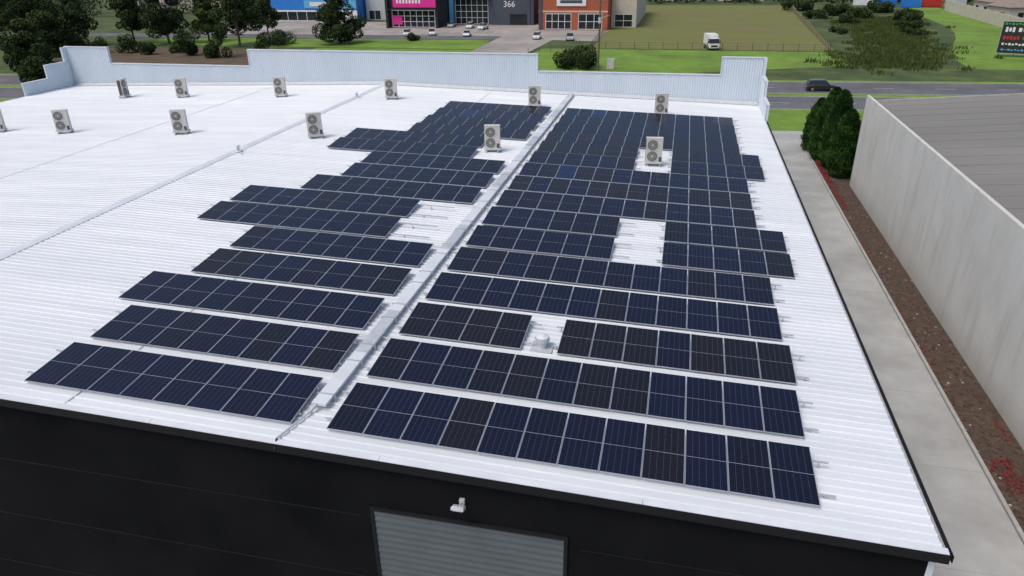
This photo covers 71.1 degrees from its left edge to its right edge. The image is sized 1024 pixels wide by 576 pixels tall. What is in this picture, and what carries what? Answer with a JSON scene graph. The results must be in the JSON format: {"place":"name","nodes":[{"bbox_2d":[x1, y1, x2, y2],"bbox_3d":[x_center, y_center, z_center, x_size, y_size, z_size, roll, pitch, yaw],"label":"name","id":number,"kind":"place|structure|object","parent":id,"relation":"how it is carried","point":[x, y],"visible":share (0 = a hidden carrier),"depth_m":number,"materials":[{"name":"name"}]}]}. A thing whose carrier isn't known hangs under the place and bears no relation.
{"place":"outdoors","nodes":[
{"label":"outdoors","id":0,"kind":"place"},
{"bbox_2d":[0,32,500,39],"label":"service road","id":1,"kind":"structure","parent":0,"point":[313,36],"depth_m":190.51,"materials":[{"name":"asphalt"}]},
{"bbox_2d":[144,38,489,48],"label":"roadside lawn","id":2,"kind":"structure","parent":0,"point":[418,44],"depth_m":175.13,"materials":[{"name":"green plant"}]},
{"bbox_2d":[137,0,189,43],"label":"gum tree","id":3,"kind":"object","parent":2,"relation":"on","point":[165,21],"visible":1,"depth_m":175.82,"materials":[{"name":"green plant"}]},
{"bbox_2d":[188,0,217,41],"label":"gum tree","id":4,"kind":"object","parent":2,"relation":"on","point":[201,8],"visible":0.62,"depth_m":178.01,"materials":[{"name":"green plant"}]},
{"bbox_2d":[207,0,263,45],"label":"gum tree","id":5,"kind":"object","parent":2,"relation":"on","point":[239,15],"visible":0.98,"depth_m":169.89,"materials":[{"name":"green plant"}]},
{"bbox_2d":[256,28,296,45],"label":"shrub","id":6,"kind":"object","parent":2,"relation":"on","point":[277,37],"visible":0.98,"depth_m":172.77,"materials":[{"name":"green plant"}]},
{"bbox_2d":[311,0,366,43],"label":"gum tree","id":7,"kind":"object","parent":2,"relation":"on","point":[329,15],"visible":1,"depth_m":171.39,"materials":[{"name":"green plant"}]},
{"bbox_2d":[311,48,471,51],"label":"roadside lawn","id":8,"kind":"structure","parent":0,"point":[419,50],"depth_m":162.61,"materials":[{"name":"green plant"}]},
{"bbox_2d":[0,0,1023,183],"bbox_3d":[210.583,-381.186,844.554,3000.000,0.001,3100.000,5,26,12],"label":"ground","id":9,"kind":"structure","parent":0,"point":[107,19],"depth_m":162.25,"materials":[{"name":"green plant"}]},
{"bbox_2d":[0,30,55,71],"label":"shade tree","id":10,"kind":"object","parent":9,"relation":"on","point":[20,46],"visible":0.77,"depth_m":131.33,"materials":[{"name":"green plant"}]},
{"bbox_2d":[2,18,53,65],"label":"shade tree","id":11,"kind":"object","parent":9,"relation":"on","point":[15,25],"visible":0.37,"depth_m":144.46,"materials":[{"name":"green plant"}]},
{"bbox_2d":[1,0,61,30],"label":"gum tree","id":12,"kind":"object","parent":9,"relation":"on","point":[25,7],"visible":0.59,"depth_m":172.25,"materials":[{"name":"green plant"}]},
{"bbox_2d":[16,56,56,82],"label":"shrub","id":13,"kind":"object","parent":9,"relation":"on","point":[31,67],"visible":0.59,"depth_m":121.10,"materials":[{"name":"green plant"}]},
{"bbox_2d":[26,10,74,55],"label":"shade tree","id":14,"kind":"object","parent":9,"relation":"on","point":[52,32],"visible":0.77,"depth_m":157.82,"materials":[{"name":"green plant"}]},
{"bbox_2d":[54,0,98,44],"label":"gum tree","id":15,"kind":"object","parent":9,"relation":"on","point":[72,11],"visible":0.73,"depth_m":173.42,"materials":[{"name":"green plant"}]},
{"bbox_2d":[108,0,147,39],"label":"gum tree","id":16,"kind":"object","parent":9,"relation":"on","point":[127,13],"visible":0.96,"depth_m":176.66,"materials":[{"name":"green plant"}]},
{"bbox_2d":[47,0,257,16],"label":"distant treeline","id":17,"kind":"object","parent":9,"relation":"on","point":[86,2],"visible":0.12,"depth_m":263.07,"materials":[{"name":"green plant"}]},
{"bbox_2d":[52,47,290,64],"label":"mulch bed","id":18,"kind":"object","parent":9,"relation":"on","point":[160,55],"visible":0.4,"depth_m":155.33,"materials":[{"name":"soil"}]},
{"bbox_2d":[114,33,141,52],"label":"shrub","id":19,"kind":"object","parent":18,"relation":"on","point":[125,43],"visible":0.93,"depth_m":163.39,"materials":[{"name":"green plant"}]},
{"bbox_2d":[172,29,200,54],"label":"shrub","id":20,"kind":"object","parent":18,"relation":"on","point":[187,45],"visible":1,"depth_m":157.06,"materials":[{"name":"green plant"}]},
{"bbox_2d":[202,23,232,57],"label":"shrub","id":21,"kind":"object","parent":18,"relation":"on","point":[211,48],"visible":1,"depth_m":153.34,"materials":[{"name":"green plant"}]},
{"bbox_2d":[269,0,366,21],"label":"blue store","id":22,"kind":"structure","parent":9,"relation":"on","point":[295,10],"depth_m":231.13,"materials":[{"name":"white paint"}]},
{"bbox_2d":[365,0,385,19],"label":"grey shed","id":23,"kind":"structure","parent":9,"relation":"on","point":[375,9],"depth_m":231.75,"materials":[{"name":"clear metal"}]},
{"bbox_2d":[194,21,608,35],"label":"carpark","id":24,"kind":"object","parent":9,"relation":"on","point":[305,27],"visible":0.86,"depth_m":203.35,"materials":[{"name":"concrete"}]},
{"bbox_2d":[252,0,281,32],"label":"gum tree","id":25,"kind":"object","parent":24,"relation":"on","point":[267,11],"visible":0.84,"depth_m":195.64,"materials":[{"name":"green plant"}]},
{"bbox_2d":[384,0,449,27],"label":"retail showroom","id":26,"kind":"structure","parent":24,"relation":"on","point":[417,13],"depth_m":206.09,"materials":[{"name":"black paint"}]},
{"bbox_2d":[0,99,862,130],"bbox_3d":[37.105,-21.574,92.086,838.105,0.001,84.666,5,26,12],"label":"road verge","id":27,"kind":"structure","parent":9,"relation":"on","point":[786,120],"depth_m":92.67,"materials":[{"name":"green plant"}]},
{"bbox_2d":[0,88,906,109],"bbox_3d":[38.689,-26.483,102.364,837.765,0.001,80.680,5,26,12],"label":"carriageway","id":28,"kind":"structure","parent":9,"relation":"on","point":[795,103],"depth_m":103.68,"materials":[{"name":"asphalt"}]},
{"bbox_2d":[0,85,960,97],"bbox_3d":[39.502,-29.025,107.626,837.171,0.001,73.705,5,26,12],"label":"median strip","id":29,"kind":"object","parent":28,"relation":"on","point":[854,95],"visible":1,"depth_m":106.36,"materials":[{"name":"green plant"}]},
{"bbox_2d":[0,46,953,575],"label":"warehouse","id":30,"kind":"structure","parent":9,"relation":"on","point":[106,200],"depth_m":22.73,"materials":[{"name":"metal"}]},
{"bbox_2d":[51,109,73,133],"bbox_3d":[-32.811,-12.156,52.230,1.085,1.680,0.760,-5,26,-9],"label":"air conditioner","id":31,"kind":"object","parent":30,"relation":"on","point":[61,120],"visible":1,"depth_m":52.06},
{"bbox_2d":[24,342,323,423],"bbox_3d":[-10.231,2.754,21.461,9.070,0.528,2.066,5,26,12],"label":"solar panel row","id":32,"kind":"object","parent":30,"relation":"on","point":[266,394],"visible":1,"depth_m":21.32,"materials":[{"name":"glass"}]},
{"bbox_2d":[169,109,190,134],"bbox_3d":[-23.361,-11.686,50.304,1.085,1.680,0.760,-4,26,-6],"label":"air conditioner","id":33,"kind":"object","parent":30,"relation":"on","point":[179,121],"visible":1,"depth_m":50.12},
{"bbox_2d":[90,305,358,371],"bbox_3d":[-9.668,1.606,23.863,9.070,0.527,2.065,5,26,12],"label":"solar panel row","id":34,"kind":"object","parent":30,"relation":"on","point":[292,345],"visible":1,"depth_m":23.73,"materials":[{"name":"glass"}]},
{"bbox_2d":[118,271,384,328],"bbox_3d":[-9.707,0.395,26.385,10.025,0.562,2.066,5,26,12],"label":"solar panel row","id":35,"kind":"object","parent":30,"relation":"on","point":[347,310],"visible":1,"depth_m":26.24,"materials":[{"name":"glass"}]},
{"bbox_2d":[191,248,411,295],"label":"solar panel row","id":36,"kind":"object","parent":30,"relation":"on","point":[354,276],"visible":1,"depth_m":28.53,"materials":[{"name":"glass"}]},
{"bbox_2d":[305,112,323,138],"bbox_3d":[-13.297,-10.972,48.227,1.085,1.680,0.760,-8,26,-14],"label":"air conditioner","id":37,"kind":"object","parent":30,"relation":"on","point":[314,123],"visible":1,"depth_m":48.02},
{"bbox_2d":[197,201,436,237],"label":"solar panel row","id":38,"kind":"object","parent":30,"relation":"on","point":[321,220],"visible":1,"depth_m":33.86,"materials":[{"name":"glass"}]},
{"bbox_2d":[229,226,433,266],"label":"solar panel row","id":39,"kind":"object","parent":30,"relation":"on","point":[378,250],"visible":1,"depth_m":30.92,"materials":[{"name":"glass"}]},
{"bbox_2d":[229,185,453,217],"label":"solar panel row","id":40,"kind":"object","parent":30,"relation":"on","point":[360,203],"visible":1,"depth_m":36.26,"materials":[{"name":"glass"}]},
{"bbox_2d":[299,174,481,203],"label":"solar panel row","id":41,"kind":"object","parent":30,"relation":"on","point":[413,190],"visible":1,"depth_m":38.20,"materials":[{"name":"glass"}]},
{"bbox_2d":[384,78,397,99],"bbox_3d":[-10.219,-16.820,60.455,1.085,1.680,0.760,-1,25,-1],"label":"air conditioner","id":42,"kind":"object","parent":30,"relation":"on","point":[390,84],"visible":1,"depth_m":60.27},
{"bbox_2d":[326,137,478,157],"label":"solar panel row","id":43,"kind":"object","parent":30,"relation":"on","point":[405,147],"visible":0.98,"depth_m":45.85,"materials":[{"name":"glass"}]},
{"bbox_2d":[343,128,484,146],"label":"solar panel row","id":44,"kind":"object","parent":30,"relation":"on","point":[425,137],"visible":0.83,"depth_m":48.28,"materials":[{"name":"glass"}]},
{"bbox_2d":[341,162,493,187],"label":"solar panel row","id":45,"kind":"object","parent":30,"relation":"on","point":[425,175],"visible":1,"depth_m":40.48,"materials":[{"name":"glass"}]},
{"bbox_2d":[358,151,504,173],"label":"solar panel row","id":46,"kind":"object","parent":30,"relation":"on","point":[437,162],"visible":0.98,"depth_m":42.88,"materials":[{"name":"glass"}]},
{"bbox_2d":[311,93,573,406],"bbox_3d":[-0.121,-6.841,41.771,0.560,0.272,48.600,5,26,12],"label":"cable tray","id":47,"kind":"object","parent":30,"relation":"on","point":[327,393],"visible":1,"depth_m":27.41,"materials":[{"name":"metal"}]},
{"bbox_2d":[405,122,530,139],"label":"solar panel row","id":48,"kind":"object","parent":30,"relation":"on","point":[518,134],"visible":0.8,"depth_m":50.15,"materials":[{"name":"glass"}]},
{"bbox_2d":[369,506,567,575],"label":"roller door","id":49,"kind":"structure","parent":30,"relation":"in","point":[405,543],"depth_m":19.33,"materials":[{"name":"metal"}]},
{"bbox_2d":[396,302,541,348],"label":"solar panel row","id":50,"kind":"object","parent":30,"relation":"on","point":[456,323],"visible":1,"depth_m":24.67,"materials":[{"name":"glass"}]},
{"bbox_2d":[418,115,538,130],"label":"solar panel row","id":51,"kind":"object","parent":30,"relation":"on","point":[481,122],"visible":0.8,"depth_m":52.55,"materials":[{"name":"glass"}]},
{"bbox_2d":[432,107,544,121],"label":"solar panel row","id":52,"kind":"object","parent":30,"relation":"on","point":[491,114],"visible":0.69,"depth_m":54.93,"materials":[{"name":"glass"}]},
{"bbox_2d":[484,124,501,152],"bbox_3d":[-1.245,-9.548,45.648,1.085,1.680,0.760,1,25,4],"label":"air conditioner","id":53,"kind":"object","parent":30,"relation":"on","point":[492,136],"visible":1,"depth_m":45.44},
{"bbox_2d":[442,101,550,114],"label":"solar panel row","id":54,"kind":"object","parent":30,"relation":"on","point":[500,107],"visible":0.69,"depth_m":57.33,"materials":[{"name":"glass"}]},
{"bbox_2d":[528,85,540,105],"bbox_3d":[1.845,-15.617,58.335,1.085,1.680,0.760,1,25,4],"label":"air conditioner","id":55,"kind":"object","parent":30,"relation":"on","point":[534,95],"visible":0.97,"depth_m":58.12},
{"bbox_2d":[530,333,554,353],"bbox_3d":[0.999,1.743,23.657,0.720,0.484,0.720,5,26,12],"label":"roof vent","id":56,"kind":"object","parent":30,"relation":"on","point":[543,344],"visible":1,"depth_m":23.56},
{"bbox_2d":[463,225,630,259],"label":"solar panel row","id":57,"kind":"object","parent":30,"relation":"on","point":[579,245],"visible":1,"depth_m":31.63,"materials":[{"name":"glass"}]},
{"bbox_2d":[479,206,635,236],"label":"solar panel row","id":58,"kind":"object","parent":30,"relation":"on","point":[541,220],"visible":1,"depth_m":34.02,"materials":[{"name":"glass"}]},
{"bbox_2d":[325,382,835,506],"bbox_3d":[1.451,4.059,19.146,13.382,0.674,2.065,5,26,12],"label":"solar panel row","id":59,"kind":"object","parent":30,"relation":"on","point":[406,415],"visible":1,"depth_m":18.98,"materials":[{"name":"glass"}]},
{"bbox_2d":[525,151,641,169],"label":"solar panel row","id":60,"kind":"object","parent":30,"relation":"on","point":[594,161],"visible":0.94,"depth_m":43.62,"materials":[{"name":"glass"}]},
{"bbox_2d":[534,141,644,158],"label":"solar panel row","id":61,"kind":"object","parent":30,"relation":"on","point":[592,149],"visible":0.88,"depth_m":46.02,"materials":[{"name":"glass"}]},
{"bbox_2d":[364,338,817,437],"bbox_3d":[2.053,2.915,21.538,13.382,0.675,2.063,5,26,12],"label":"solar panel row","id":62,"kind":"object","parent":30,"relation":"on","point":[432,364],"visible":1,"depth_m":21.38,"materials":[{"name":"glass"}]},
{"bbox_2d":[422,272,793,340],"bbox_3d":[3.258,0.625,26.326,13.382,0.674,2.066,5,26,12],"label":"solar panel row","id":63,"kind":"object","parent":30,"relation":"on","point":[692,314],"visible":1,"depth_m":26.18,"materials":[{"name":"glass"}]},
{"bbox_2d":[444,247,784,304],"bbox_3d":[3.860,-0.518,28.717,13.382,0.674,2.063,5,26,12],"label":"solar panel row","id":64,"kind":"object","parent":30,"relation":"on","point":[701,284],"visible":1,"depth_m":28.58,"materials":[{"name":"glass"}]},
{"bbox_2d":[493,190,764,228],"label":"solar panel row","id":65,"kind":"object","parent":30,"relation":"on","point":[741,218],"visible":1,"depth_m":35.77,"materials":[{"name":"glass"}]},
{"bbox_2d":[505,175,760,209],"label":"solar panel row","id":66,"kind":"object","parent":30,"relation":"on","point":[720,199],"visible":0.98,"depth_m":38.17,"materials":[{"name":"glass"}]},
{"bbox_2d":[516,162,755,193],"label":"solar panel row","id":67,"kind":"object","parent":30,"relation":"on","point":[699,182],"visible":0.99,"depth_m":40.56,"materials":[{"name":"glass"}]},
{"bbox_2d":[542,131,745,153],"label":"solar panel row","id":68,"kind":"object","parent":30,"relation":"on","point":[701,146],"visible":0.76,"depth_m":47.81,"materials":[{"name":"glass"}]},
{"bbox_2d":[549,123,742,143],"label":"solar panel row","id":69,"kind":"object","parent":30,"relation":"on","point":[646,132],"visible":0.78,"depth_m":50.23,"materials":[{"name":"glass"}]},
{"bbox_2d":[557,115,740,134],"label":"solar panel row","id":70,"kind":"object","parent":30,"relation":"on","point":[667,125],"visible":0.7,"depth_m":52.60,"materials":[{"name":"glass"}]},
{"bbox_2d":[561,108,738,125],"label":"solar panel row","id":71,"kind":"object","parent":30,"relation":"on","point":[704,120],"visible":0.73,"depth_m":55.02,"materials":[{"name":"glass"}]},
{"bbox_2d":[644,137,663,166],"bbox_3d":[8.586,-8.259,43.279,1.085,1.680,0.760,2,26,7],"label":"air conditioner","id":72,"kind":"object","parent":30,"relation":"on","point":[654,150],"visible":1,"depth_m":43.07,"materials":[{"name":"metal"}]},
{"bbox_2d":[654,93,668,113],"bbox_3d":[11.729,-14.389,56.095,1.085,1.680,0.760,2,26,7],"label":"air conditioner","id":73,"kind":"object","parent":30,"relation":"on","point":[661,102],"visible":0.97,"depth_m":55.88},
{"bbox_2d":[551,319,808,384],"bbox_3d":[5.367,2.072,23.394,8.077,0.529,2.066,5,26,12],"label":"solar panel row","id":74,"kind":"object","parent":30,"relation":"on","point":[711,354],"visible":1,"depth_m":23.29,"materials":[{"name":"glass"}]},
{"bbox_2d":[668,150,762,166],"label":"solar panel row","id":75,"kind":"object","parent":30,"relation":"on","point":[718,158],"visible":0.94,"depth_m":44.48,"materials":[{"name":"glass"}]},
{"bbox_2d":[668,161,766,180],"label":"solar panel row","id":76,"kind":"object","parent":30,"relation":"on","point":[720,170],"visible":0.98,"depth_m":42.09,"materials":[{"name":"glass"}]},
{"bbox_2d":[659,222,789,252],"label":"solar panel row","id":77,"kind":"object","parent":30,"relation":"on","point":[721,236],"visible":1,"depth_m":32.50,"materials":[{"name":"glass"}]},
{"bbox_2d":[656,242,797,277],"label":"solar panel row","id":78,"kind":"object","parent":30,"relation":"on","point":[728,259],"visible":1,"depth_m":30.09,"materials":[{"name":"glass"}]},
{"bbox_2d":[449,0,529,24],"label":"facade","id":79,"kind":"structure","parent":9,"relation":"on","point":[474,11],"depth_m":211.43,"materials":[{"name":"grey glass"}]},
{"bbox_2d":[449,0,538,24],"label":"walls","id":80,"kind":"structure","parent":9,"relation":"on","point":[534,12],"depth_m":211.47,"materials":[{"name":"concrete"}]},
{"bbox_2d":[470,39,551,52],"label":"driveway crossover","id":81,"kind":"structure","parent":9,"relation":"on","point":[511,46],"depth_m":165.92,"materials":[{"name":"concrete"}]},
{"bbox_2d":[0,75,1023,94],"bbox_3d":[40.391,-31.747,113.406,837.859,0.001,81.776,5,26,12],"label":"carriageway","id":82,"kind":"structure","parent":9,"relation":"on","point":[903,88],"depth_m":111.25,"materials":[{"name":"asphalt"}]},
{"bbox_2d":[0,74,1023,110],"bbox_3d":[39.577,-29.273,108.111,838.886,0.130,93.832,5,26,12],"label":"road kerbs","id":83,"kind":"structure","parent":82,"relation":"on","point":[800,93],"depth_m":108.08,"materials":[{"name":"concrete"}]},
{"bbox_2d":[804,79,835,91],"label":"black car","id":84,"kind":"object","parent":82,"relation":"on","point":[811,85],"visible":0.85,"depth_m":109.31,"materials":[{"name":"paint"}]},
{"bbox_2d":[0,73,1023,82],"bbox_3d":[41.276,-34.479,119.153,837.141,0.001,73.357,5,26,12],"label":"verge","id":85,"kind":"structure","parent":9,"relation":"on","point":[807,80],"depth_m":116.74,"materials":[{"name":"green plant"}]},
{"bbox_2d":[497,24,606,40],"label":"forecourt","id":86,"kind":"structure","parent":9,"relation":"on","point":[525,32],"depth_m":187.19,"materials":[{"name":"concrete"}]},
{"bbox_2d":[539,0,611,29],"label":"brick shop","id":87,"kind":"structure","parent":9,"relation":"on","point":[568,14],"depth_m":194.59,"materials":[{"name":"orange brick"}]},
{"bbox_2d":[781,0,814,10],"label":"shrub","id":88,"kind":"object","parent":9,"relation":"on","point":[805,5],"visible":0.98,"depth_m":240.33,"materials":[{"name":"green plant"}]},
{"bbox_2d":[647,0,973,3],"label":"distant treeline","id":89,"kind":"object","parent":9,"relation":"on","point":[754,1],"visible":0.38,"depth_m":280.12,"materials":[{"name":"green plant"}]},
{"bbox_2d":[861,0,894,12],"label":"shrub","id":90,"kind":"object","parent":9,"relation":"on","point":[885,6],"visible":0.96,"depth_m":230.19,"materials":[{"name":"green plant"}]},
{"bbox_2d":[804,15,1005,75],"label":"reed bed","id":91,"kind":"object","parent":9,"relation":"on","point":[887,35],"visible":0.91,"depth_m":148.81,"materials":[{"name":"green plant"}]},
{"bbox_2d":[893,7,923,21],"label":"shrub","id":92,"kind":"object","parent":9,"relation":"on","point":[912,14],"visible":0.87,"depth_m":203.71,"materials":[{"name":"green plant"}]},
{"bbox_2d":[799,138,1023,544],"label":"kerb","id":93,"kind":"structure","parent":9,"relation":"on","point":[1009,513],"depth_m":36.07,"materials":[{"name":"concrete"}]},
{"bbox_2d":[803,139,1023,531],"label":"garden bed","id":94,"kind":"object","parent":9,"relation":"on","point":[986,420],"visible":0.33,"depth_m":38.84,"materials":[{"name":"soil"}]},
{"bbox_2d":[800,97,825,150],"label":"cypress tree","id":95,"kind":"object","parent":94,"relation":"on","point":[811,119],"visible":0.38,"depth_m":76.76,"materials":[{"name":"green plant"}]},
{"bbox_2d":[807,86,841,160],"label":"cypress tree","id":96,"kind":"object","parent":94,"relation":"on","point":[823,111],"visible":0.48,"depth_m":73.06,"materials":[{"name":"green plant"}]},
{"bbox_2d":[816,89,853,168],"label":"cypress tree","id":97,"kind":"object","parent":94,"relation":"on","point":[842,105],"visible":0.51,"depth_m":69.40,"materials":[{"name":"green plant"}]},
{"bbox_2d":[825,108,860,177],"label":"cypress tree","id":98,"kind":"object","parent":94,"relation":"on","point":[844,138],"visible":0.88,"depth_m":67.43,"materials":[{"name":"green plant"}]},
{"bbox_2d":[814,157,1023,495],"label":"red groundcover","id":99,"kind":"object","parent":94,"relation":"on","point":[824,173],"visible":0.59,"depth_m":32.04,"materials":[{"name":"plant"}]},
{"bbox_2d":[534,48,845,72],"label":"lawn","id":100,"kind":"structure","parent":0,"point":[670,61],"depth_m":141.68,"materials":[{"name":"green plant"}]},
{"bbox_2d":[552,44,596,69],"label":"shrub","id":101,"kind":"object","parent":100,"relation":"on","point":[566,59],"visible":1,"depth_m":132.79,"materials":[{"name":"green plant"}]},
{"bbox_2d":[593,5,832,50],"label":"field","id":102,"kind":"structure","parent":0,"point":[761,27],"depth_m":191.96,"materials":[{"name":"green plant"}]},
{"bbox_2d":[611,0,645,27],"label":"brick annexe","id":103,"kind":"structure","parent":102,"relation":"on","point":[627,13],"depth_m":199.37,"materials":[{"name":"beige brick"}]},
{"bbox_2d":[605,7,830,51],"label":"field fence","id":104,"kind":"object","parent":102,"relation":"on","point":[798,16],"visible":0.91,"depth_m":157.24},
{"bbox_2d":[775,138,1023,575],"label":"driveway","id":105,"kind":"structure","parent":0,"point":[981,534],"depth_m":34.48,"materials":[{"name":"concrete"}]},
{"bbox_2d":[849,93,1023,449],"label":"concrete warehouse","id":106,"kind":"structure","parent":0,"point":[936,184],"depth_m":44.12,"materials":[{"name":"concrete"}]},
{"bbox_2d":[910,8,1023,69],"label":"creek lawn","id":107,"kind":"structure","parent":0,"point":[981,38],"depth_m":162.00,"materials":[{"name":"green plant"}]},
{"bbox_2d":[944,0,1023,26],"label":"boundary wall","id":108,"kind":"structure","parent":107,"relation":"on","point":[984,15],"depth_m":204.32,"materials":[{"name":"concrete"}]},
{"bbox_2d":[996,21,1023,56],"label":"billboard sign","id":109,"kind":"object","parent":107,"relation":"on","point":[1011,40],"visible":0.98,"depth_m":138.23,"materials":[{"name":"black paint"}]},
{"bbox_2d":[985,0,1023,18],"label":"house","id":110,"kind":"structure","parent":0,"point":[1015,8],"depth_m":202.13,"materials":[{"name":"beige"}]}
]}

